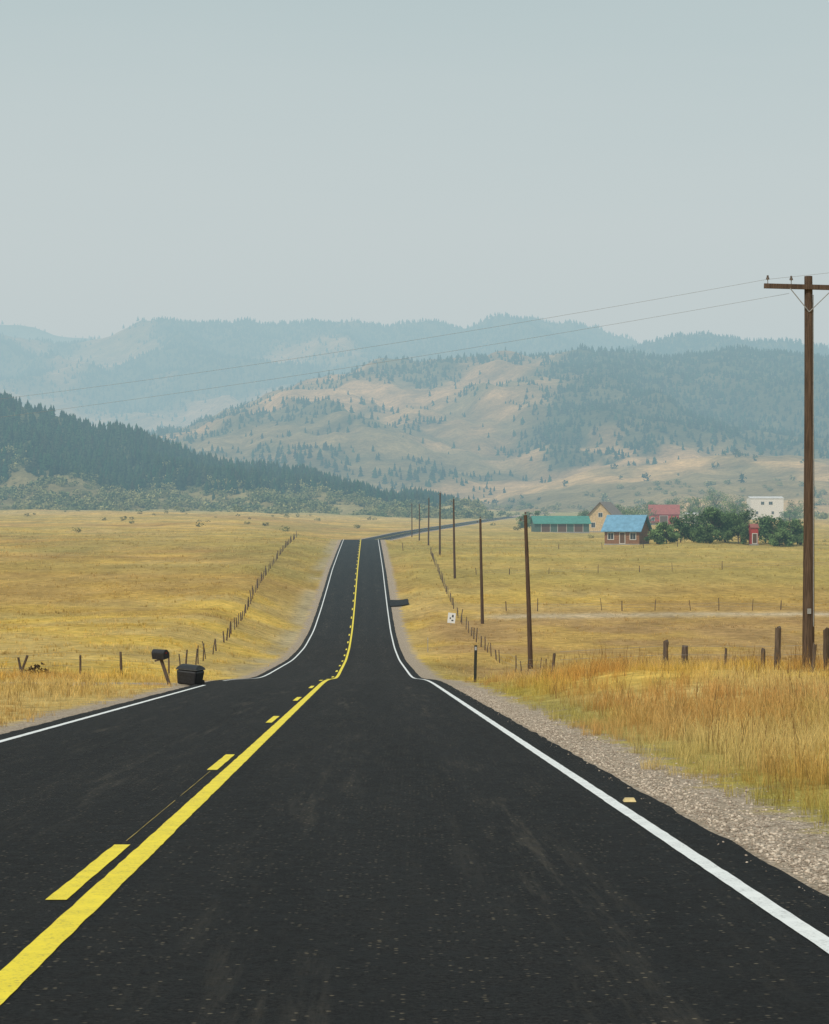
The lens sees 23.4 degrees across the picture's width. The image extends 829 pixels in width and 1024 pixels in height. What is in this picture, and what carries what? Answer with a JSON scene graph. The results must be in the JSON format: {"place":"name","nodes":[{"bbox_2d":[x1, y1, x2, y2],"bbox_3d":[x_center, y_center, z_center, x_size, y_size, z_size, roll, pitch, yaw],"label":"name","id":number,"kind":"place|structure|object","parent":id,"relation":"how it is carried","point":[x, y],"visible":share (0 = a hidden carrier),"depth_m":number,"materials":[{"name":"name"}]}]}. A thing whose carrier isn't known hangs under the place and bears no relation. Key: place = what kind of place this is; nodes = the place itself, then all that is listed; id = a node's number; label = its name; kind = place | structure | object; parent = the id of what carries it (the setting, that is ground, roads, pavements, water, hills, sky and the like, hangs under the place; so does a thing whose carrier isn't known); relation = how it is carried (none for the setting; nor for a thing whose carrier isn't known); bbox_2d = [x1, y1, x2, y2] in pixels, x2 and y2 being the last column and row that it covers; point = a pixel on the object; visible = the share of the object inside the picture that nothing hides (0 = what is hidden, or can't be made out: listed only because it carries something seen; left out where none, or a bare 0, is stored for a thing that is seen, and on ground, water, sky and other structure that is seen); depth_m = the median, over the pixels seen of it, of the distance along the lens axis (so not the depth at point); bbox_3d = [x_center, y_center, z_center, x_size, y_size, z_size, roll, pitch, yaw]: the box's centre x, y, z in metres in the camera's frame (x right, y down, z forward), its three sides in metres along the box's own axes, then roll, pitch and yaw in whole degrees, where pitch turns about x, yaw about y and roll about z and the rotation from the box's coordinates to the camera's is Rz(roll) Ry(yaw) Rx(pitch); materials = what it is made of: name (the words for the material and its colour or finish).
{"place":"outdoors","nodes":[
{"label":"outdoors","id":0,"kind":"place"},
{"bbox_2d":[0,578,300,679],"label":"pasture grass","id":1,"kind":"structure","parent":0,"point":[103,645],"depth_m":149.12,"materials":[{"name":"yellow plant"}]},
{"bbox_2d":[0,406,482,517],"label":"hill","id":2,"kind":"structure","parent":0,"point":[21,476],"depth_m":1106.97,"materials":[{"name":"green plant"}]},
{"bbox_2d":[0,390,478,505],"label":"pine forest","id":3,"kind":"object","parent":2,"relation":"on","point":[65,454],"visible":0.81,"depth_m":1206.16,"materials":[{"name":"green plant"}]},
{"bbox_2d":[0,446,494,518],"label":"hillside brush","id":4,"kind":"object","parent":2,"relation":"on","point":[288,500],"visible":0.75,"depth_m":1056.09,"materials":[{"name":"green plant"}]},
{"bbox_2d":[0,315,636,432],"bbox_3d":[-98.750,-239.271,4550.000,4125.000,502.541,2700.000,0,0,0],"label":"ridge hill","id":5,"kind":"structure","parent":0,"point":[113,348],"depth_m":4460.76,"materials":[{"name":"grey plant"}]},
{"bbox_2d":[0,312,640,431],"bbox_3d":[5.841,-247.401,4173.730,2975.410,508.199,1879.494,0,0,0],"label":"ridge forest","id":6,"kind":"object","parent":5,"relation":"on","point":[383,350],"visible":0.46,"depth_m":4588.99,"materials":[{"name":"green plant"}]},
{"bbox_2d":[389,599,408,605],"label":"side road","id":7,"kind":"structure","parent":0,"point":[398,602],"depth_m":223.52,"materials":[{"name":"grey asphalt"}]},
{"bbox_2d":[0,517,828,1023],"bbox_3d":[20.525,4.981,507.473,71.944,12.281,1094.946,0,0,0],"label":"road","id":8,"kind":"structure","parent":0,"point":[374,833],"depth_m":11.99,"materials":[{"name":"black asphalt"}]},
{"bbox_2d":[126,771,209,840],"bbox_3d":[-2.088,2.522,17.600,0.011,0.473,7.402,0,0,-1],"label":"layout line marking","id":9,"kind":"object","parent":8,"relation":"on","point":[166,807],"visible":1,"depth_m":16.37,"materials":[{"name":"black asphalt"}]},
{"bbox_2d":[0,518,498,1004],"bbox_3d":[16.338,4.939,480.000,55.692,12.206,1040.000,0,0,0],"label":"line marking","id":10,"kind":"structure","parent":8,"relation":"on","point":[22,966],"depth_m":11.80,"materials":[{"name":"yellow paint"}]},
{"bbox_2d":[0,521,828,953],"bbox_3d":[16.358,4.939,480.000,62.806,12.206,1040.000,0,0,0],"label":"edge line marking","id":11,"kind":"structure","parent":8,"relation":"on","point":[786,917],"depth_m":14.13,"materials":[{"name":"white paint"}]},
{"bbox_2d":[623,797,635,801],"bbox_3d":[1.859,2.486,17.300,0.110,0.030,0.100,0,0,0],"label":"road marker","id":12,"kind":"object","parent":8,"relation":"on","point":[628,799],"visible":1,"depth_m":17.27,"materials":[{"name":"plastic"}]},
{"bbox_2d":[0,509,828,895],"bbox_3d":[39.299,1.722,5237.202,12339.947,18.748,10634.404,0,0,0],"label":"ground","id":13,"kind":"structure","parent":0,"point":[308,591],"depth_m":207.84,"materials":[{"name":"yellow plant"}]},
{"bbox_2d":[21,655,28,674],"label":"fence post","id":14,"kind":"object","parent":13,"relation":"on","point":[25,661],"visible":0.52,"depth_m":77.96,"materials":[{"name":"brown wood"}]},
{"bbox_2d":[24,662,47,673],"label":"dead bush","id":15,"kind":"object","parent":13,"relation":"on","point":[35,667],"visible":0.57,"depth_m":77.48,"materials":[{"name":"brown plant"}]},
{"bbox_2d":[0,660,216,726],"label":"field grass","id":16,"kind":"structure","parent":13,"relation":"on","point":[45,686],"depth_m":57.58,"materials":[{"name":"yellow plant"}]},
{"bbox_2d":[3,531,296,674],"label":"wire fence","id":17,"kind":"object","parent":13,"relation":"on","point":[230,628],"visible":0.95,"depth_m":132.20,"materials":[{"name":"brown wood"}]},
{"bbox_2d":[151,649,169,683],"bbox_3d":[-8.123,5.095,64.513,0.605,1.340,0.424,0,0,34],"label":"mailbox","id":18,"kind":"object","parent":13,"relation":"on","point":[160,655],"visible":0.99,"depth_m":64.43,"materials":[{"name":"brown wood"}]},
{"bbox_2d":[176,664,204,684],"bbox_3d":[-7.114,5.187,63.631,0.740,0.682,0.754,4,1,20],"label":"trash bin","id":19,"kind":"object","parent":13,"relation":"on","point":[189,674],"visible":0.95,"depth_m":63.34,"materials":[{"name":"black plastic"}]},
{"bbox_2d":[411,504,412,536],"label":"utility pole","id":20,"kind":"object","parent":13,"relation":"on","point":[411,523],"visible":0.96,"depth_m":524.92,"materials":[{"name":"brown wood"}]},
{"bbox_2d":[2,503,828,520],"bbox_3d":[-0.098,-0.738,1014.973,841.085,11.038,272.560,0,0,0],"label":"brush","id":21,"kind":"object","parent":13,"relation":"on","point":[823,516],"visible":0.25,"depth_m":963.15,"materials":[{"name":"green plant"}]},
{"bbox_2d":[24,509,826,541],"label":"shrubs","id":22,"kind":"object","parent":13,"relation":"on","point":[287,528],"visible":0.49,"depth_m":638.08,"materials":[{"name":"green plant"}]},
{"bbox_2d":[427,498,428,544],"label":"utility pole","id":23,"kind":"object","parent":13,"relation":"on","point":[428,521],"visible":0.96,"depth_m":390.89,"materials":[{"name":"brown wood"}]},
{"bbox_2d":[438,493,440,554],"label":"utility pole","id":24,"kind":"object","parent":13,"relation":"on","point":[439,524],"visible":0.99,"depth_m":320.91,"materials":[{"name":"brown wood"}]},
{"bbox_2d":[447,613,455,622],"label":"road sign","id":25,"kind":"object","parent":13,"relation":"on","point":[451,617],"visible":0.98,"depth_m":187.01,"materials":[{"name":"metal"}]},
{"bbox_2d":[451,497,455,578],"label":"utility pole","id":26,"kind":"object","parent":13,"relation":"on","point":[454,564],"visible":0.97,"depth_m":254.89,"materials":[{"name":"brown wood"}]},
{"bbox_2d":[474,645,476,681],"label":"delineator post","id":27,"kind":"object","parent":13,"relation":"on","point":[475,661],"visible":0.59,"depth_m":69.99,"materials":[{"name":"paint"}]},
{"bbox_2d":[477,517,483,623],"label":"utility pole","id":28,"kind":"object","parent":13,"relation":"on","point":[481,578],"visible":0.97,"depth_m":188.88,"materials":[{"name":"brown wood"}]},
{"bbox_2d":[430,549,546,674],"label":"wire fence","id":29,"kind":"object","parent":13,"relation":"on","point":[444,584],"visible":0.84,"depth_m":165.31,"materials":[{"name":"brown wood"}]},
{"bbox_2d":[515,514,529,527],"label":"cottonwood tree","id":30,"kind":"object","parent":13,"relation":"on","point":[520,524],"visible":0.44,"depth_m":699.37,"materials":[{"name":"green plant"}]},
{"bbox_2d":[520,512,532,668],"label":"utility pole","id":31,"kind":"object","parent":13,"relation":"on","point":[529,627],"visible":0.95,"depth_m":125.89,"materials":[{"name":"brown wood"}]},
{"bbox_2d":[521,511,539,526],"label":"cottonwood tree","id":32,"kind":"object","parent":13,"relation":"on","point":[536,514],"visible":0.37,"depth_m":689.22,"materials":[{"name":"green plant"}]},
{"bbox_2d":[551,653,555,673],"bbox_3d":[4.283,4.873,62.000,0.196,1.050,0.109,0,0,0],"label":"fence post","id":33,"kind":"object","parent":13,"relation":"on","point":[553,659],"visible":0.48,"depth_m":61.97,"materials":[{"name":"brown wood"}]},
{"bbox_2d":[529,516,590,532],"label":"green roof barn","id":34,"kind":"structure","parent":13,"relation":"on","point":[567,524],"depth_m":605.83,"materials":[{"name":"concrete"}]},
{"bbox_2d":[541,524,582,531],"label":"door","id":35,"kind":"structure","parent":34,"relation":"in","point":[544,527],"depth_m":605.45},
{"bbox_2d":[577,510,589,515],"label":"cottonwood tree","id":36,"kind":"object","parent":13,"relation":"on","point":[584,513],"visible":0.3,"depth_m":719.10,"materials":[{"name":"green plant"}]},
{"bbox_2d":[402,541,817,548],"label":"wire fence","id":37,"kind":"object","parent":13,"relation":"on","point":[615,546],"visible":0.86,"depth_m":366.82,"materials":[{"name":"brown wood"}]},
{"bbox_2d":[405,591,828,679],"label":"meadow grass","id":38,"kind":"structure","parent":13,"relation":"on","point":[508,659],"depth_m":176.56,"materials":[{"name":"yellow plant"}]},
{"bbox_2d":[615,504,629,514],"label":"cottonwood tree","id":39,"kind":"object","parent":13,"relation":"on","point":[620,508],"visible":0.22,"depth_m":740.31,"materials":[{"name":"green plant"}]},
{"bbox_2d":[601,515,652,544],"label":"farmhouse","id":40,"kind":"object","parent":13,"relation":"on","point":[626,529],"visible":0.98,"depth_m":397.69,"materials":[{"name":"concrete"}]},
{"bbox_2d":[607,532,635,543],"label":"window frames","id":41,"kind":"structure","parent":40,"relation":"in","point":[607,532],"depth_m":397.16,"materials":[{"name":"white wood"}]},
{"bbox_2d":[608,533,635,538],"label":"window panes","id":42,"kind":"structure","parent":40,"relation":"in","point":[610,535],"depth_m":396.19,"materials":[{"name":"grey glass"}]},
{"bbox_2d":[620,533,624,542],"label":"door","id":43,"kind":"structure","parent":40,"relation":"in","point":[622,535],"depth_m":396.87,"materials":[{"name":"brown wood"}]},
{"bbox_2d":[621,504,643,514],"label":"cottonwood tree","id":44,"kind":"object","parent":13,"relation":"on","point":[626,512],"visible":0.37,"depth_m":700.14,"materials":[{"name":"green plant"}]},
{"bbox_2d":[487,598,802,610],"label":"wire fence","id":45,"kind":"object","parent":13,"relation":"on","point":[621,604],"visible":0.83,"depth_m":204.57,"materials":[{"name":"brown wood"}]},
{"bbox_2d":[632,504,658,524],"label":"cottonwood tree","id":46,"kind":"object","parent":13,"relation":"on","point":[647,512],"visible":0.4,"depth_m":759.35,"materials":[{"name":"green plant"}]},
{"bbox_2d":[463,653,828,735],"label":"tall grass","id":47,"kind":"structure","parent":13,"relation":"on","point":[544,683],"depth_m":44.18,"materials":[{"name":"yellow plant"}]},
{"bbox_2d":[475,562,822,574],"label":"wire fence","id":48,"kind":"object","parent":13,"relation":"on","point":[664,566],"visible":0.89,"depth_m":273.99,"materials":[{"name":"brown wood"}]},
{"bbox_2d":[473,641,828,801],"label":"dry weed stems","id":49,"kind":"object","parent":13,"relation":"on","point":[727,688],"visible":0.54,"depth_m":40.51,"materials":[{"name":"yellow plant"}]},
{"bbox_2d":[643,500,660,517],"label":"cottonwood tree","id":50,"kind":"object","parent":13,"relation":"on","point":[650,503],"visible":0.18,"depth_m":880.27,"materials":[{"name":"green plant"}]},
{"bbox_2d":[643,532,663,543],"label":"willow tree","id":51,"kind":"object","parent":13,"relation":"on","point":[647,538],"visible":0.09,"depth_m":394.22,"materials":[{"name":"green plant"}]},
{"bbox_2d":[648,505,679,524],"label":"red barn","id":52,"kind":"structure","parent":13,"relation":"on","point":[664,513],"depth_m":775.69,"materials":[{"name":"wood"}]},
{"bbox_2d":[660,516,667,522],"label":"door","id":53,"kind":"structure","parent":52,"relation":"in","point":[662,518],"depth_m":774.94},
{"bbox_2d":[647,521,681,544],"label":"willow tree","id":54,"kind":"object","parent":13,"relation":"on","point":[670,535],"visible":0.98,"depth_m":387.03,"materials":[{"name":"green plant"}]},
{"bbox_2d":[662,639,668,665],"bbox_3d":[7.150,4.228,57.001,0.193,1.192,0.169,0,0,0],"label":"fence post","id":55,"kind":"object","parent":13,"relation":"on","point":[665,646],"visible":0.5,"depth_m":56.95,"materials":[{"name":"brown wood"}]},
{"bbox_2d":[665,498,685,516],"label":"cottonwood tree","id":56,"kind":"object","parent":13,"relation":"on","point":[669,502],"visible":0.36,"depth_m":879.43,"materials":[{"name":"green plant"}]},
{"bbox_2d":[664,515,696,542],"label":"willow tree","id":57,"kind":"object","parent":13,"relation":"on","point":[684,529],"visible":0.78,"depth_m":393.03,"materials":[{"name":"green plant"}]},
{"bbox_2d":[560,645,801,659],"bbox_3d":[8.282,4.023,57.102,1.468,1.118,12.278,0,0,-44],"label":"fence wire","id":58,"kind":"object","parent":13,"relation":"on","point":[647,655],"visible":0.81,"depth_m":59.13,"materials":[{"name":"grey metal"}]},
{"bbox_2d":[681,645,687,664],"bbox_3d":[7.823,4.375,57.995,0.235,1.039,0.216,0,0,-29],"label":"fence post","id":59,"kind":"object","parent":13,"relation":"on","point":[684,654],"visible":0.47,"depth_m":57.92,"materials":[{"name":"brown wood"}]},
{"bbox_2d":[679,497,700,517],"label":"cottonwood tree","id":60,"kind":"object","parent":13,"relation":"on","point":[689,508],"visible":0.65,"depth_m":819.95,"materials":[{"name":"green plant"}]},
{"bbox_2d":[673,510,720,541],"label":"willow tree","id":61,"kind":"object","parent":13,"relation":"on","point":[691,517],"visible":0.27,"depth_m":397.62,"materials":[{"name":"green plant"}]},
{"bbox_2d":[687,496,711,514],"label":"cottonwood tree","id":62,"kind":"object","parent":13,"relation":"on","point":[699,503],"visible":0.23,"depth_m":849.44,"materials":[{"name":"green plant"}]},
{"bbox_2d":[693,506,715,523],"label":"cottonwood tree","id":63,"kind":"object","parent":13,"relation":"on","point":[697,508],"visible":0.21,"depth_m":700.08,"materials":[{"name":"green plant"}]},
{"bbox_2d":[690,523,720,542],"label":"willow tree","id":64,"kind":"object","parent":13,"relation":"on","point":[707,536],"visible":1,"depth_m":385.10,"materials":[{"name":"green plant"}]},
{"bbox_2d":[693,507,733,540],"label":"willow tree","id":65,"kind":"object","parent":13,"relation":"on","point":[710,514],"visible":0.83,"depth_m":391.36,"materials":[{"name":"green plant"}]},
{"bbox_2d":[700,489,730,508],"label":"cottonwood tree","id":66,"kind":"object","parent":13,"relation":"on","point":[713,499],"visible":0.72,"depth_m":859.89,"materials":[{"name":"green plant"}]},
{"bbox_2d":[703,501,736,512],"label":"cottonwood tree","id":67,"kind":"object","parent":13,"relation":"on","point":[722,505],"visible":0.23,"depth_m":718.12,"materials":[{"name":"green plant"}]},
{"bbox_2d":[709,509,743,541],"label":"willow tree","id":68,"kind":"object","parent":13,"relation":"on","point":[736,518],"visible":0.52,"depth_m":395.73,"materials":[{"name":"green plant"}]},
{"bbox_2d":[720,494,746,515],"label":"cottonwood tree","id":69,"kind":"object","parent":13,"relation":"on","point":[734,501],"visible":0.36,"depth_m":869.79,"materials":[{"name":"green plant"}]},
{"bbox_2d":[723,523,748,543],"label":"willow tree","id":70,"kind":"object","parent":13,"relation":"on","point":[741,531],"visible":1,"depth_m":389.11,"materials":[{"name":"green plant"}]},
{"bbox_2d":[725,503,755,522],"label":"cottonwood tree","id":71,"kind":"object","parent":13,"relation":"on","point":[743,505],"visible":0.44,"depth_m":699.85,"materials":[{"name":"green plant"}]},
{"bbox_2d":[731,508,755,540],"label":"willow tree","id":72,"kind":"object","parent":13,"relation":"on","point":[746,516],"visible":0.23,"depth_m":400.02,"materials":[{"name":"green plant"}]},
{"bbox_2d":[748,524,758,544],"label":"red shed","id":73,"kind":"structure","parent":13,"relation":"on","point":[753,534],"depth_m":387.11,"materials":[{"name":"concrete"}]},
{"bbox_2d":[761,648,764,668],"bbox_3d":[9.744,4.286,55.999,0.151,0.977,0.146,0,0,20],"label":"fence post","id":74,"kind":"object","parent":13,"relation":"on","point":[762,651],"visible":0.34,"depth_m":55.95,"materials":[{"name":"brown wood"}]},
{"bbox_2d":[753,514,774,542],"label":"willow tree","id":75,"kind":"object","parent":13,"relation":"on","point":[760,524],"visible":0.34,"depth_m":397.08,"materials":[{"name":"green plant"}]},
{"bbox_2d":[760,515,794,544],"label":"willow tree","id":76,"kind":"object","parent":13,"relation":"on","point":[767,527],"visible":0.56,"depth_m":390.33,"materials":[{"name":"green plant"}]},
{"bbox_2d":[774,626,780,668],"bbox_3d":[10.165,3.973,56.002,0.213,1.564,0.210,0,0,0],"label":"fence post","id":77,"kind":"object","parent":13,"relation":"on","point":[777,651],"visible":0.72,"depth_m":55.92,"materials":[{"name":"wood"}]},
{"bbox_2d":[768,527,795,546],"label":"willow tree","id":78,"kind":"object","parent":13,"relation":"on","point":[780,533],"visible":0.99,"depth_m":384.46,"materials":[{"name":"green plant"}]},
{"bbox_2d":[775,518,802,542],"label":"willow tree","id":79,"kind":"object","parent":13,"relation":"on","point":[795,524],"visible":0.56,"depth_m":393.42,"materials":[{"name":"green plant"}]},
{"bbox_2d":[778,510,800,521],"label":"cottonwood tree","id":80,"kind":"object","parent":13,"relation":"on","point":[785,515],"visible":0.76,"depth_m":799.47,"materials":[{"name":"green plant"}]},
{"bbox_2d":[786,500,803,518],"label":"cottonwood tree","id":81,"kind":"object","parent":13,"relation":"on","point":[799,508],"visible":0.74,"depth_m":878.78,"materials":[{"name":"green plant"}]},
{"bbox_2d":[764,275,828,671],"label":"utility pole","id":82,"kind":"object","parent":13,"relation":"on","point":[808,286],"visible":0.92,"depth_m":52.48,"materials":[{"name":"brown wood"}]},
{"bbox_2d":[3,273,824,416],"bbox_3d":[7.426,-6.149,54.980,73.431,7.306,2.348,0,0,29],"label":"power line","id":83,"kind":"object","parent":82,"relation":"attached to","point":[423,338],"visible":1,"depth_m":58.50,"materials":[{"name":"metal"}]},
{"bbox_2d":[793,525,803,544],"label":"willow tree","id":84,"kind":"object","parent":13,"relation":"on","point":[800,543],"visible":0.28,"depth_m":396.96,"materials":[{"name":"green plant"}]},
{"bbox_2d":[811,642,816,671],"bbox_3d":[9.974,3.783,49.999,0.166,1.071,0.107,0,0,0],"label":"fence post","id":85,"kind":"object","parent":13,"relation":"on","point":[814,649],"visible":0.63,"depth_m":49.97,"materials":[{"name":"brown wood"}]},
{"bbox_2d":[823,627,828,670],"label":"fence post","id":86,"kind":"object","parent":13,"relation":"on","point":[825,641],"visible":0.72,"depth_m":53.92,"materials":[{"name":"brown wood"}]},
{"bbox_2d":[0,528,828,597],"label":"prairie grass","id":87,"kind":"structure","parent":0,"point":[321,558],"depth_m":318.63,"materials":[{"name":"yellow plant"}]},
{"bbox_2d":[0,325,828,348],"bbox_3d":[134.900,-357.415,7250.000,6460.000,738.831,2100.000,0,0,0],"label":"hill","id":88,"kind":"structure","parent":0,"point":[23,331],"depth_m":7559.79,"materials":[{"name":"blue plant"}]},
{"bbox_2d":[0,321,828,344],"bbox_3d":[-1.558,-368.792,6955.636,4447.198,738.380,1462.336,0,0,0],"label":"forest","id":89,"kind":"object","parent":88,"relation":"on","point":[100,338],"depth_m":7579.24,"materials":[{"name":"green plant"}]},
{"bbox_2d":[0,0,828,344],"label":"sky","id":90,"kind":"structure","parent":0,"point":[456,162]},
{"bbox_2d":[156,349,828,500],"bbox_3d":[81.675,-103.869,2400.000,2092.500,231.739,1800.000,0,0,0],"label":"golden hill","id":91,"kind":"structure","parent":0,"point":[491,412],"depth_m":2075.86,"materials":[{"name":"beige plant"}]},
{"bbox_2d":[148,343,828,500],"bbox_3d":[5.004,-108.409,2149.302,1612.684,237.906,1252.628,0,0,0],"label":"golden forest","id":92,"kind":"object","parent":91,"relation":"on","point":[579,365],"visible":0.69,"depth_m":2206.30,"materials":[{"name":"green plant"}]},
{"bbox_2d":[588,503,610,530],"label":"walls","id":93,"kind":"structure","parent":0,"point":[595,518],"depth_m":637.14,"materials":[{"name":"beige paint"}]},
{"bbox_2d":[587,502,622,515],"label":"roof","id":94,"kind":"structure","parent":93,"relation":"on","point":[611,508],"depth_m":640.01,"materials":[{"name":"grey"}]},
{"bbox_2d":[451,687,828,896],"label":"gravel","id":95,"kind":"structure","parent":0,"point":[772,848],"depth_m":18.06,"materials":[{"name":"grey gravel"}]},
{"bbox_2d":[479,454,828,513],"bbox_3d":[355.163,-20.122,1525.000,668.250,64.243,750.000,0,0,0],"label":"meadow hill","id":96,"kind":"structure","parent":0,"point":[694,473],"depth_m":1506.95,"materials":[{"name":"beige plant"}]},
{"bbox_2d":[471,449,823,508],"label":"trees","id":97,"kind":"object","parent":96,"relation":"on","point":[647,478],"visible":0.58,"depth_m":1565.17,"materials":[{"name":"green plant"}]},
{"bbox_2d":[483,475,828,511],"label":"hillside brush","id":98,"kind":"object","parent":96,"relation":"on","point":[819,501],"visible":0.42,"depth_m":1373.56,"materials":[{"name":"green plant"}]},
{"bbox_2d":[567,684,828,827],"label":"verge grass","id":99,"kind":"structure","parent":0,"point":[693,728],"depth_m":25.64,"materials":[{"name":"yellow plant"}]},
{"bbox_2d":[625,334,828,356],"bbox_3d":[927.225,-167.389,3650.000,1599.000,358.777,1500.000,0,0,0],"label":"wooded hill","id":100,"kind":"structure","parent":0,"point":[710,347],"depth_m":3842.71,"materials":[{"name":"green plant"}]},
{"bbox_2d":[621,330,828,355],"bbox_3d":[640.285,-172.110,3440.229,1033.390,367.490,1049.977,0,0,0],"label":"wooded forest","id":101,"kind":"object","parent":100,"relation":"on","point":[695,339],"visible":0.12,"depth_m":3845.47,"materials":[{"name":"green plant"}]},
{"bbox_2d":[747,497,783,518],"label":"walls","id":102,"kind":"structure","parent":0,"point":[776,507],"depth_m":876.04,"materials":[{"name":"white paint"}]},
{"bbox_2d":[746,496,783,498],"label":"roof","id":103,"kind":"structure","parent":102,"relation":"on","point":[765,497],"depth_m":877.48,"materials":[{"name":"metal"}]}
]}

